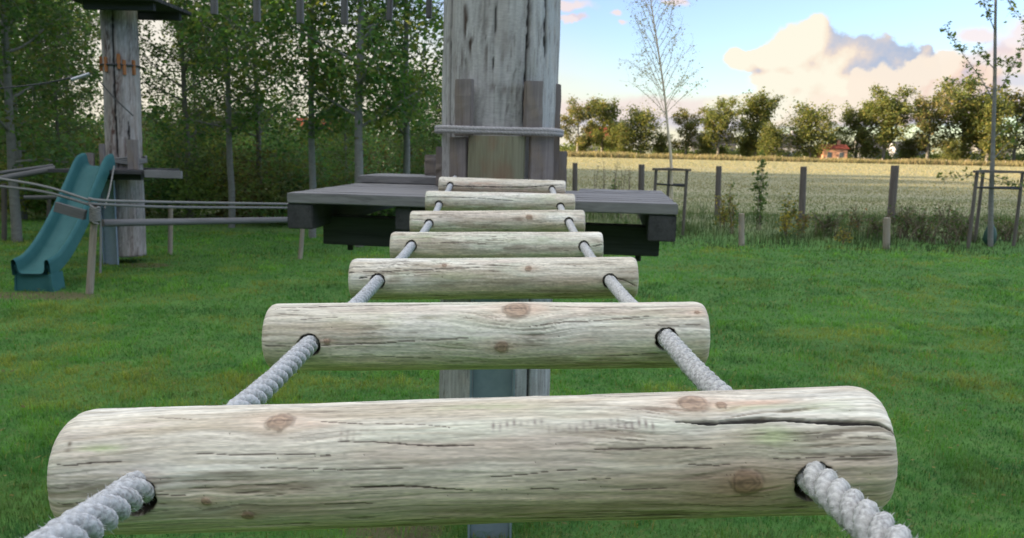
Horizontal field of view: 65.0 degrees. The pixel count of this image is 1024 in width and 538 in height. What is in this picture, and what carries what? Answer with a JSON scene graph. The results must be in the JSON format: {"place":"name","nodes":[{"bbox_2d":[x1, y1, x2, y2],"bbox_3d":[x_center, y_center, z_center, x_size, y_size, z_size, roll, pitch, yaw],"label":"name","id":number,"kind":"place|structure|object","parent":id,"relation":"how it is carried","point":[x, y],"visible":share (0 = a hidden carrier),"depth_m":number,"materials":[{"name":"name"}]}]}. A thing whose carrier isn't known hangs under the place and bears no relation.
{"place":"outdoors","nodes":[
{"label":"outdoors","id":0,"kind":"place"},
{"bbox_2d":[0,164,53,174],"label":"rail log","id":1,"kind":"object","parent":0,"point":[20,169],"visible":0.81,"depth_m":13.23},
{"bbox_2d":[0,148,1023,537],"bbox_3d":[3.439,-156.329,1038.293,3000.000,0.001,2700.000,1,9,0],"label":"ground","id":2,"kind":"structure","parent":0,"point":[576,526],"depth_m":9.21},
{"bbox_2d":[1,183,6,240],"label":"course post","id":3,"kind":"object","parent":2,"relation":"on","point":[3,213],"visible":0.93,"depth_m":16.20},
{"bbox_2d":[0,0,98,144],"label":"slim tree","id":4,"kind":"object","parent":2,"relation":"on","point":[36,66],"visible":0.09,"depth_m":24.75,"materials":[{"name":"green plant"}]},
{"bbox_2d":[1,1,104,148],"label":"slim tree","id":5,"kind":"object","parent":2,"relation":"on","point":[87,84],"visible":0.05,"depth_m":30.27,"materials":[{"name":"green plant"}]},
{"bbox_2d":[15,0,103,183],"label":"leafy tree","id":6,"kind":"object","parent":2,"relation":"on","point":[56,128],"visible":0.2,"depth_m":24.01,"materials":[{"name":"green plant"}]},
{"bbox_2d":[11,153,115,291],"bbox_3d":[-6.641,-0.783,12.044,0.571,1.864,2.355,1,9,-5],"label":"slide","id":7,"kind":"object","parent":2,"relation":"on","point":[40,262],"visible":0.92,"depth_m":11.82,"materials":[{"name":"teal plastic"}]},
{"bbox_2d":[0,0,140,218],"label":"leafy tree","id":8,"kind":"object","parent":2,"relation":"on","point":[70,49],"visible":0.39,"depth_m":20.59,"materials":[{"name":"green plant"}]},
{"bbox_2d":[0,0,149,241],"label":"leafy tree","id":9,"kind":"object","parent":2,"relation":"on","point":[11,125],"visible":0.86,"depth_m":16.05,"materials":[{"name":"green plant"}]},
{"bbox_2d":[86,205,97,293],"bbox_3d":[-5.703,-0.263,10.920,0.101,1.224,0.100,8,9,-1],"label":"course post","id":10,"kind":"object","parent":2,"relation":"on","point":[90,278],"visible":0.91,"depth_m":10.91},
{"bbox_2d":[53,202,86,219],"bbox_3d":[-5.902,-0.777,10.742,0.408,0.133,0.072,16,8,-2],"label":"short plank","id":11,"kind":"object","parent":10,"relation":"attached to","point":[69,210],"visible":1,"depth_m":10.71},
{"bbox_2d":[89,204,100,224],"bbox_3d":[-5.599,-0.731,10.788,0.213,0.276,0.139,9,12,43],"label":"rope knot","id":12,"kind":"object","parent":10,"relation":"attached to","point":[94,215],"visible":1,"depth_m":10.72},
{"bbox_2d":[0,185,88,205],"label":"hand rope","id":13,"kind":"object","parent":12,"relation":"attached to","point":[45,192],"visible":1,"depth_m":10.69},
{"bbox_2d":[99,215,101,272],"bbox_3d":[-5.570,-0.351,10.867,0.069,0.815,0.031,1,9,0],"label":"hanging rope","id":14,"kind":"object","parent":12,"relation":"hanging from","point":[100,248],"visible":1,"depth_m":10.87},
{"bbox_2d":[88,202,286,208],"bbox_3d":[-4.573,-1.016,13.049,0.389,0.409,5.084,6,10,27],"label":"hand rope","id":15,"kind":"object","parent":10,"relation":"attached to","point":[186,207],"visible":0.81,"depth_m":12.55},
{"bbox_2d":[99,10,146,264],"bbox_3d":[-6.542,-2.940,13.438,0.648,6.310,0.692,1,9,0],"label":"tower pole","id":16,"kind":"object","parent":2,"relation":"on","point":[119,63],"visible":0.73,"depth_m":13.35,"materials":[{"name":"wood"}]},
{"bbox_2d":[24,195,56,199],"bbox_3d":[-7.503,-1.195,13.397,1.098,0.072,0.071,-2,9,-21],"label":"cross rail","id":17,"kind":"object","parent":16,"relation":"attached to","point":[33,197],"visible":0.41,"depth_m":13.26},
{"bbox_2d":[48,168,182,179],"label":"platform","id":18,"kind":"structure","parent":16,"relation":"attached to","point":[122,174],"depth_m":12.92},
{"bbox_2d":[0,166,55,180],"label":"rail log","id":19,"kind":"object","parent":18,"relation":"attached to","point":[33,172],"visible":0.87,"depth_m":12.85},
{"bbox_2d":[126,139,139,169],"bbox_3d":[-6.247,-1.885,13.248,0.178,0.494,0.053,1,9,0],"label":"upright board","id":20,"kind":"object","parent":18,"relation":"on","point":[133,154],"visible":1,"depth_m":13.22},
{"bbox_2d":[114,156,147,164],"bbox_3d":[-6.581,-1.855,13.648,0.709,0.158,0.729,1,9,0],"label":"lashing rope","id":21,"kind":"object","parent":16,"relation":"attached to","point":[123,160],"visible":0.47,"depth_m":13.33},
{"bbox_2d":[71,0,191,20],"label":"platform","id":22,"kind":"structure","parent":16,"relation":"attached to","point":[155,10],"depth_m":12.73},
{"bbox_2d":[168,205,172,254],"bbox_3d":[-6.295,-0.715,14.814,0.089,0.911,0.087,4,9,0],"label":"course post","id":23,"kind":"object","parent":2,"relation":"on","point":[170,234],"visible":0.81,"depth_m":14.79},
{"bbox_2d":[141,2,237,151],"bbox_3d":[-11.032,-6.009,27.542,3.149,7.501,3.614,4,9,15],"label":"slim tree","id":24,"kind":"object","parent":2,"relation":"on","point":[189,96],"visible":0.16,"depth_m":27.13,"materials":[{"name":"green plant"}]},
{"bbox_2d":[138,0,254,217],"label":"leafy tree","id":25,"kind":"object","parent":2,"relation":"on","point":[187,158],"visible":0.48,"depth_m":20.84,"materials":[{"name":"green plant"}]},
{"bbox_2d":[0,87,441,226],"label":"undergrowth","id":26,"kind":"object","parent":2,"relation":"on","point":[177,189],"visible":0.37,"depth_m":21.53,"materials":[{"name":"green plant"}]},
{"bbox_2d":[141,0,313,227],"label":"slim tree","id":27,"kind":"object","parent":2,"relation":"on","point":[217,73],"visible":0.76,"depth_m":19.21,"materials":[{"name":"green plant"}]},
{"bbox_2d":[189,0,327,214],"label":"leafy tree","id":28,"kind":"object","parent":2,"relation":"on","point":[257,137],"visible":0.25,"depth_m":22.83,"materials":[{"name":"green plant"}]},
{"bbox_2d":[187,0,397,237],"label":"slim tree","id":29,"kind":"object","parent":2,"relation":"on","point":[314,18],"visible":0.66,"depth_m":17.04,"materials":[{"name":"green plant"}]},
{"bbox_2d":[298,229,304,258],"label":"course post","id":30,"kind":"object","parent":2,"relation":"on","point":[301,245],"visible":0.52,"depth_m":14.63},
{"bbox_2d":[88,197,287,204],"bbox_3d":[-4.569,-1.093,13.037,0.388,0.382,5.082,6,10,27],"label":"hand rope","id":31,"kind":"object","parent":30,"relation":"attached to","point":[167,202],"visible":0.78,"depth_m":12.38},
{"bbox_2d":[0,178,90,201],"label":"hand rope","id":32,"kind":"object","parent":31,"relation":"attached to","point":[44,186],"visible":1,"depth_m":10.68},
{"bbox_2d":[101,217,287,226],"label":"balance beam","id":33,"kind":"structure","parent":31,"relation":"hanging from","point":[160,222],"depth_m":12.13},
{"bbox_2d":[220,0,443,246],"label":"slim tree","id":34,"kind":"object","parent":2,"relation":"on","point":[372,78],"visible":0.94,"depth_m":16.06,"materials":[{"name":"green plant"}]},
{"bbox_2d":[298,70,377,185],"bbox_3d":[-5.588,-4.489,26.640,2.836,4.965,3.350,6,10,31],"label":"leafy tree","id":35,"kind":"object","parent":2,"relation":"on","point":[345,147],"visible":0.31,"depth_m":26.31,"materials":[{"name":"green plant"}]},
{"bbox_2d":[307,0,443,173],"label":"slim tree","id":36,"kind":"object","parent":2,"relation":"on","point":[407,131],"visible":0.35,"depth_m":18.35,"materials":[{"name":"green plant"}]},
{"bbox_2d":[380,61,437,173],"bbox_3d":[-3.083,-4.023,24.634,2.086,4.745,2.155,-7,12,-43],"label":"leafy tree","id":37,"kind":"object","parent":2,"relation":"on","point":[397,146],"visible":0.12,"depth_m":24.59,"materials":[{"name":"green plant"}]},
{"bbox_2d":[395,79,441,173],"bbox_3d":[-1.867,-3.236,21.828,2.752,4.078,2.329,2,9,3],"label":"leafy tree","id":38,"kind":"object","parent":2,"relation":"on","point":[437,122],"visible":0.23,"depth_m":21.52,"materials":[{"name":"green plant"}]},
{"bbox_2d":[439,0,560,537],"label":"tower pole","id":39,"kind":"object","parent":2,"relation":"on","point":[500,52],"visible":0.38,"depth_m":4.10,"materials":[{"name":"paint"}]},
{"bbox_2d":[435,147,441,185],"bbox_3d":[-0.393,-0.560,4.390,0.048,0.215,0.057,1,9,0],"label":"lashed board","id":40,"kind":"object","parent":39,"relation":"attached to","point":[438,162],"visible":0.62,"depth_m":4.36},
{"bbox_2d":[449,137,467,177],"bbox_3d":[-0.272,-0.543,4.134,0.101,0.267,0.038,5,10,25],"label":"lashed board","id":41,"kind":"object","parent":39,"relation":"attached to","point":[458,165],"visible":0.61,"depth_m":4.11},
{"bbox_2d":[454,79,473,135],"bbox_3d":[-0.242,-0.816,4.067,0.102,0.284,0.039,7,10,31],"label":"lashed board","id":42,"kind":"object","parent":39,"relation":"attached to","point":[464,103],"visible":0.84,"depth_m":4.05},
{"bbox_2d":[287,173,677,260],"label":"platform","id":43,"kind":"structure","parent":39,"relation":"attached to","point":[339,214],"depth_m":3.65,"materials":[{"name":"grey wood"}]},
{"bbox_2d":[23,176,456,537],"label":"bridge rope","id":44,"kind":"object","parent":43,"relation":"attached to","point":[98,514],"visible":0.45,"depth_m":0.54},
{"bbox_2d":[47,386,897,534],"bbox_3d":[-0.028,0.143,0.605,0.603,0.122,0.099,1,9,0],"label":"log rung","id":45,"kind":"object","parent":44,"relation":"attached to","point":[490,460],"visible":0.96,"depth_m":0.56,"materials":[{"name":"wood"}]},
{"bbox_2d":[262,302,709,370],"bbox_3d":[-0.035,0.093,1.115,0.602,0.108,0.097,1,9,0],"label":"log rung","id":46,"kind":"object","parent":44,"relation":"attached to","point":[468,336],"visible":0.94,"depth_m":1.07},
{"bbox_2d":[348,257,638,299],"bbox_3d":[-0.038,0.019,1.698,0.602,0.103,0.092,1,9,0],"label":"log rung","id":47,"kind":"object","parent":44,"relation":"attached to","point":[500,278],"visible":0.94,"depth_m":1.66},
{"bbox_2d":[390,232,602,257],"bbox_3d":[-0.043,-0.062,2.291,0.601,0.100,0.090,1,9,0],"label":"log rung","id":48,"kind":"object","parent":44,"relation":"attached to","point":[495,244],"visible":0.7,"depth_m":2.25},
{"bbox_2d":[409,210,584,231],"bbox_3d":[-0.050,-0.160,2.776,0.602,0.099,0.086,1,9,0],"label":"log rung","id":49,"kind":"object","parent":44,"relation":"attached to","point":[507,221],"visible":0.73,"depth_m":2.74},
{"bbox_2d":[425,191,574,210],"bbox_3d":[-0.047,-0.267,3.242,0.600,0.086,0.084,1,9,0],"label":"log rung","id":50,"kind":"object","parent":44,"relation":"attached to","point":[467,201],"visible":0.88,"depth_m":3.20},
{"bbox_2d":[424,155,435,175],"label":"lashed board","id":51,"kind":"object","parent":43,"relation":"on","point":[430,165],"visible":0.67,"depth_m":4.77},
{"bbox_2d":[467,135,525,178],"bbox_3d":[-0.080,-0.534,4.061,0.294,0.273,0.089,1,9,0],"label":"half log","id":52,"kind":"object","parent":43,"relation":"on","point":[498,157],"visible":0.67,"depth_m":4.03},
{"bbox_2d":[438,177,565,193],"bbox_3d":[-0.047,-0.389,3.817,0.600,0.085,0.081,1,9,0],"label":"log rung","id":53,"kind":"object","parent":43,"relation":"on","point":[461,184],"visible":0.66,"depth_m":3.78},
{"bbox_2d":[549,186,917,537],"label":"bridge rope","id":54,"kind":"object","parent":43,"relation":"attached to","point":[854,513],"visible":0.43,"depth_m":0.53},
{"bbox_2d":[434,125,563,137],"bbox_3d":[-0.067,-0.750,4.392,0.686,0.057,0.774,1,9,0],"label":"lashing rope","id":55,"kind":"object","parent":39,"relation":"attached to","point":[488,130],"visible":0.91,"depth_m":4.02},
{"bbox_2d":[523,81,542,136],"bbox_3d":[0.106,-0.809,4.074,0.095,0.283,0.048,-2,9,-20],"label":"lashed board","id":56,"kind":"object","parent":39,"relation":"attached to","point":[533,106],"visible":0.81,"depth_m":4.05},
{"bbox_2d":[528,135,553,179],"bbox_3d":[0.148,-0.541,4.115,0.134,0.283,0.034,-2,9,-23],"label":"lashed board","id":57,"kind":"object","parent":39,"relation":"attached to","point":[541,158],"visible":0.77,"depth_m":4.09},
{"bbox_2d":[553,84,560,179],"bbox_3d":[0.237,-0.711,4.332,0.038,0.560,0.064,0,9,-6],"label":"lashed board","id":58,"kind":"object","parent":39,"relation":"attached to","point":[556,138],"visible":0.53,"depth_m":4.30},
{"bbox_2d":[559,151,567,182],"bbox_3d":[0.264,-0.547,4.434,0.070,0.206,0.057,0,9,-11],"label":"lashed board","id":59,"kind":"object","parent":39,"relation":"attached to","point":[563,167],"visible":0.45,"depth_m":4.41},
{"bbox_2d":[0,238,1023,537],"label":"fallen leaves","id":60,"kind":"object","parent":2,"relation":"on","point":[660,390],"visible":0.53,"depth_m":7.18,"materials":[{"name":"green plant"}]},
{"bbox_2d":[560,93,599,151],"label":"oak","id":61,"kind":"object","parent":2,"relation":"on","point":[577,114],"visible":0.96,"depth_m":210.28,"materials":[{"name":"green plant"}]},
{"bbox_2d":[582,94,623,150],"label":"oak","id":62,"kind":"object","parent":2,"relation":"on","point":[605,111],"visible":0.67,"depth_m":216.80,"materials":[{"name":"green plant"}]},
{"bbox_2d":[601,117,636,152],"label":"oak","id":63,"kind":"object","parent":2,"relation":"on","point":[618,129],"visible":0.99,"depth_m":209.32,"materials":[{"name":"green plant"}]},
{"bbox_2d":[637,164,644,218],"bbox_3d":[3.918,-2.260,24.405,0.191,1.812,0.195,0,9,0],"label":"fence post","id":64,"kind":"object","parent":2,"relation":"on","point":[641,176],"visible":0.39,"depth_m":24.26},
{"bbox_2d":[616,102,666,153],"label":"oak","id":65,"kind":"object","parent":2,"relation":"on","point":[643,119],"visible":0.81,"depth_m":211.27,"materials":[{"name":"green plant"}]},
{"bbox_2d":[618,0,706,199],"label":"young tree","id":66,"kind":"object","parent":2,"relation":"on","point":[665,111],"visible":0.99,"depth_m":19.69,"materials":[{"name":"grey plant"}]},
{"bbox_2d":[652,131,675,154],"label":"oak","id":67,"kind":"object","parent":2,"relation":"on","point":[662,147],"visible":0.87,"depth_m":213.43,"materials":[{"name":"green plant"}]},
{"bbox_2d":[652,168,690,235],"bbox_3d":[3.952,-1.695,20.544,0.955,1.762,1.159,1,9,0],"label":"stake frame","id":68,"kind":"object","parent":2,"relation":"on","point":[668,184],"visible":0.77,"depth_m":20.04,"materials":[{"name":"grey wood"}]},
{"bbox_2d":[670,106,705,154],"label":"oak","id":69,"kind":"object","parent":2,"relation":"on","point":[690,125],"visible":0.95,"depth_m":219.79,"materials":[{"name":"green plant"}]},
{"bbox_2d":[691,135,712,154],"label":"oak","id":70,"kind":"object","parent":2,"relation":"on","point":[705,150],"visible":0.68,"depth_m":215.60,"materials":[{"name":"green plant"}]},
{"bbox_2d":[714,166,721,218],"bbox_3d":[6.457,-2.322,25.213,0.178,1.801,0.176,0,9,0],"label":"fence post","id":71,"kind":"object","parent":2,"relation":"on","point":[718,181],"visible":0.73,"depth_m":25.11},
{"bbox_2d":[694,95,748,154],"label":"oak","id":72,"kind":"object","parent":2,"relation":"on","point":[714,127],"visible":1,"depth_m":211.42,"materials":[{"name":"green plant"}]},
{"bbox_2d":[712,195,731,227],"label":"yellow bush","id":73,"kind":"object","parent":2,"relation":"on","point":[721,216],"visible":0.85,"depth_m":22.32,"materials":[{"name":"green plant"}]},
{"bbox_2d":[722,182,740,233],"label":"leafy bush","id":74,"kind":"object","parent":2,"relation":"on","point":[732,211],"visible":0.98,"depth_m":20.76,"materials":[{"name":"green plant"}]},
{"bbox_2d":[738,213,744,245],"bbox_3d":[5.212,-0.821,18.261,0.139,0.880,0.138,-3,9,1],"label":"fence post","id":75,"kind":"object","parent":2,"relation":"on","point":[741,239],"visible":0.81,"depth_m":18.20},
{"bbox_2d":[735,135,757,156],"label":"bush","id":76,"kind":"object","parent":2,"relation":"on","point":[742,150],"visible":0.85,"depth_m":216.72,"materials":[{"name":"green plant"}]},
{"bbox_2d":[749,150,769,229],"bbox_3d":[6.765,-2.111,21.814,0.565,2.225,0.686,1,9,0],"label":"leafy bush","id":77,"kind":"object","parent":2,"relation":"on","point":[760,191],"visible":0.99,"depth_m":21.86,"materials":[{"name":"green plant"}]},
{"bbox_2d":[733,86,787,155],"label":"oak","id":78,"kind":"object","parent":2,"relation":"on","point":[760,107],"visible":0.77,"depth_m":213.95,"materials":[{"name":"green plant"}]},
{"bbox_2d":[752,117,793,156],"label":"oak","id":79,"kind":"object","parent":2,"relation":"on","point":[770,131],"visible":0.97,"depth_m":207.93,"materials":[{"name":"green plant"}]},
{"bbox_2d":[776,211,795,237],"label":"yellow bush","id":80,"kind":"object","parent":2,"relation":"on","point":[784,227],"visible":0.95,"depth_m":20.10,"materials":[{"name":"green plant"}]},
{"bbox_2d":[560,142,1023,161],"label":"hedge","id":81,"kind":"object","parent":2,"relation":"on","point":[1018,157],"visible":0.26,"depth_m":230.50,"materials":[{"name":"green plant"}]},
{"bbox_2d":[779,192,806,232],"bbox_3d":[7.315,-1.418,20.921,0.682,1.151,0.881,7,10,33],"label":"yellow bush","id":82,"kind":"object","parent":2,"relation":"on","point":[785,206],"visible":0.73,"depth_m":20.89,"materials":[{"name":"green plant"}]},
{"bbox_2d":[798,167,806,218],"bbox_3d":[9.140,-2.296,25.300,0.214,1.840,0.214,-1,9,0],"label":"fence post","id":83,"kind":"object","parent":2,"relation":"on","point":[802,190],"visible":0.77,"depth_m":25.20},
{"bbox_2d":[793,209,816,237],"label":"bush","id":84,"kind":"object","parent":2,"relation":"on","point":[805,220],"visible":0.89,"depth_m":20.23,"materials":[{"name":"green plant"}]},
{"bbox_2d":[778,97,845,157],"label":"oak","id":85,"kind":"object","parent":2,"relation":"on","point":[807,119],"visible":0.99,"depth_m":209.15,"materials":[{"name":"green plant"}]},
{"bbox_2d":[806,206,849,235],"bbox_3d":[8.124,-1.201,20.678,1.123,0.840,0.851,1,9,0],"label":"thicket","id":86,"kind":"object","parent":2,"relation":"on","point":[825,225],"visible":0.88,"depth_m":20.59,"materials":[{"name":"green plant"}]},
{"bbox_2d":[817,140,848,158],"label":"house","id":87,"kind":"structure","parent":2,"relation":"on","point":[840,150],"depth_m":208.45,"materials":[{"name":"brick"}]},
{"bbox_2d":[836,204,866,233],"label":"bush","id":88,"kind":"object","parent":2,"relation":"on","point":[855,221],"visible":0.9,"depth_m":21.32,"materials":[{"name":"green plant"}]},
{"bbox_2d":[834,99,879,157],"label":"oak","id":89,"kind":"object","parent":2,"relation":"on","point":[854,124],"visible":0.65,"depth_m":221.67,"materials":[{"name":"green plant"}]},
{"bbox_2d":[860,207,892,238],"bbox_3d":[9.210,-1.136,20.327,0.793,0.864,0.933,5,9,20],"label":"thicket","id":90,"kind":"object","parent":2,"relation":"on","point":[875,225],"visible":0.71,"depth_m":20.22,"materials":[{"name":"green plant"}]},
{"bbox_2d":[847,82,923,159],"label":"oak","id":91,"kind":"object","parent":2,"relation":"on","point":[894,117],"visible":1,"depth_m":212.47,"materials":[{"name":"green plant"}]},
{"bbox_2d":[882,217,890,248],"bbox_3d":[8.499,-0.736,18.258,0.158,0.856,0.159,-2,9,1],"label":"fence post","id":92,"kind":"object","parent":2,"relation":"on","point":[886,229],"visible":0.73,"depth_m":18.18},
{"bbox_2d":[887,165,898,224],"bbox_3d":[11.677,-2.192,24.639,0.243,1.944,0.248,1,9,0],"label":"fence post","id":93,"kind":"object","parent":2,"relation":"on","point":[893,184],"visible":0.64,"depth_m":24.53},
{"bbox_2d":[885,201,917,238],"bbox_3d":[10.090,-1.255,20.782,0.821,0.993,0.937,1,9,0],"label":"thicket","id":94,"kind":"object","parent":2,"relation":"on","point":[906,226],"visible":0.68,"depth_m":20.73,"materials":[{"name":"green plant"}]},
{"bbox_2d":[894,136,919,158],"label":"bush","id":95,"kind":"object","parent":2,"relation":"on","point":[909,148],"visible":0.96,"depth_m":218.37,"materials":[{"name":"green plant"}]},
{"bbox_2d":[894,202,951,241],"bbox_3d":[10.139,-1.166,20.050,1.176,1.049,1.165,-1,9,-16],"label":"thicket","id":96,"kind":"object","parent":2,"relation":"on","point":[920,225],"visible":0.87,"depth_m":20.01,"materials":[{"name":"green plant"}]},
{"bbox_2d":[908,85,964,159],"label":"oak","id":97,"kind":"object","parent":2,"relation":"on","point":[926,116],"visible":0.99,"depth_m":210.30,"materials":[{"name":"green plant"}]},
{"bbox_2d":[917,200,976,245],"bbox_3d":[10.542,-1.101,19.473,1.285,1.109,1.112,1,9,0],"label":"thicket","id":98,"kind":"object","parent":2,"relation":"on","point":[943,226],"visible":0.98,"depth_m":19.48,"materials":[{"name":"green plant"}]},
{"bbox_2d":[936,137,965,161],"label":"oak","id":99,"kind":"object","parent":2,"relation":"on","point":[949,153],"visible":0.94,"depth_m":210.53,"materials":[{"name":"green plant"}]},
{"bbox_2d":[923,72,1002,160],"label":"oak","id":100,"kind":"object","parent":2,"relation":"on","point":[958,119],"visible":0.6,"depth_m":215.18,"materials":[{"name":"green plant"}]},
{"bbox_2d":[946,210,987,241],"bbox_3d":[11.539,-1.093,20.398,1.036,0.861,0.933,1,9,0],"label":"thicket","id":101,"kind":"object","parent":2,"relation":"on","point":[962,223],"visible":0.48,"depth_m":20.33,"materials":[{"name":"green plant"}]},
{"bbox_2d":[933,0,1023,246],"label":"young tree","id":102,"kind":"object","parent":2,"relation":"on","point":[990,237],"visible":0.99,"depth_m":18.68,"materials":[{"name":"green plant"}]},
{"bbox_2d":[958,89,1020,161],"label":"oak","id":103,"kind":"object","parent":2,"relation":"on","point":[983,117],"visible":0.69,"depth_m":208.63,"materials":[{"name":"green plant"}]},
{"bbox_2d":[967,170,1023,247],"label":"stake frame","id":104,"kind":"object","parent":2,"relation":"on","point":[981,188],"visible":0.92,"depth_m":19.17,"materials":[{"name":"grey wood"}]},
{"bbox_2d":[982,212,1023,241],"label":"thicket","id":105,"kind":"object","parent":2,"relation":"on","point":[1006,232],"visible":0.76,"depth_m":20.46,"materials":[{"name":"green plant"}]},
{"bbox_2d":[988,80,1023,160],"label":"oak","id":106,"kind":"object","parent":2,"relation":"on","point":[1019,110],"visible":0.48,"depth_m":219.78,"materials":[{"name":"green plant"}]},
{"bbox_2d":[0,212,1023,537],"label":"lawn grass","id":107,"kind":"structure","parent":0,"point":[746,376],"depth_m":8.36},
{"bbox_2d":[3,0,1023,156],"label":"sky","id":108,"kind":"structure","parent":0,"point":[817,52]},
{"bbox_2d":[561,150,1023,258],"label":"meadow grass","id":109,"kind":"structure","parent":0,"point":[651,157],"depth_m":43.47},
{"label":"span cable","id":110,"kind":"object","parent":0,"visible":0},
{"bbox_2d":[253,0,260,21],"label":"hanging bar","id":111,"kind":"object","parent":110,"relation":"hanging from","point":[256,10],"visible":1,"depth_m":7.45,"materials":[{"name":"wood"}]},
{"bbox_2d":[296,0,303,23],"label":"hanging bar","id":112,"kind":"object","parent":110,"relation":"hanging from","point":[299,11],"visible":1,"depth_m":6.54,"materials":[{"name":"wood"}]},
{"bbox_2d":[341,0,347,24],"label":"hanging bar","id":113,"kind":"object","parent":110,"relation":"hanging from","point":[344,12],"visible":1,"depth_m":5.83,"materials":[{"name":"wood"}]},
{"bbox_2d":[386,0,392,21],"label":"hanging bar","id":114,"kind":"object","parent":110,"relation":"hanging from","point":[389,14],"visible":1,"depth_m":5.27,"materials":[{"name":"wood"}]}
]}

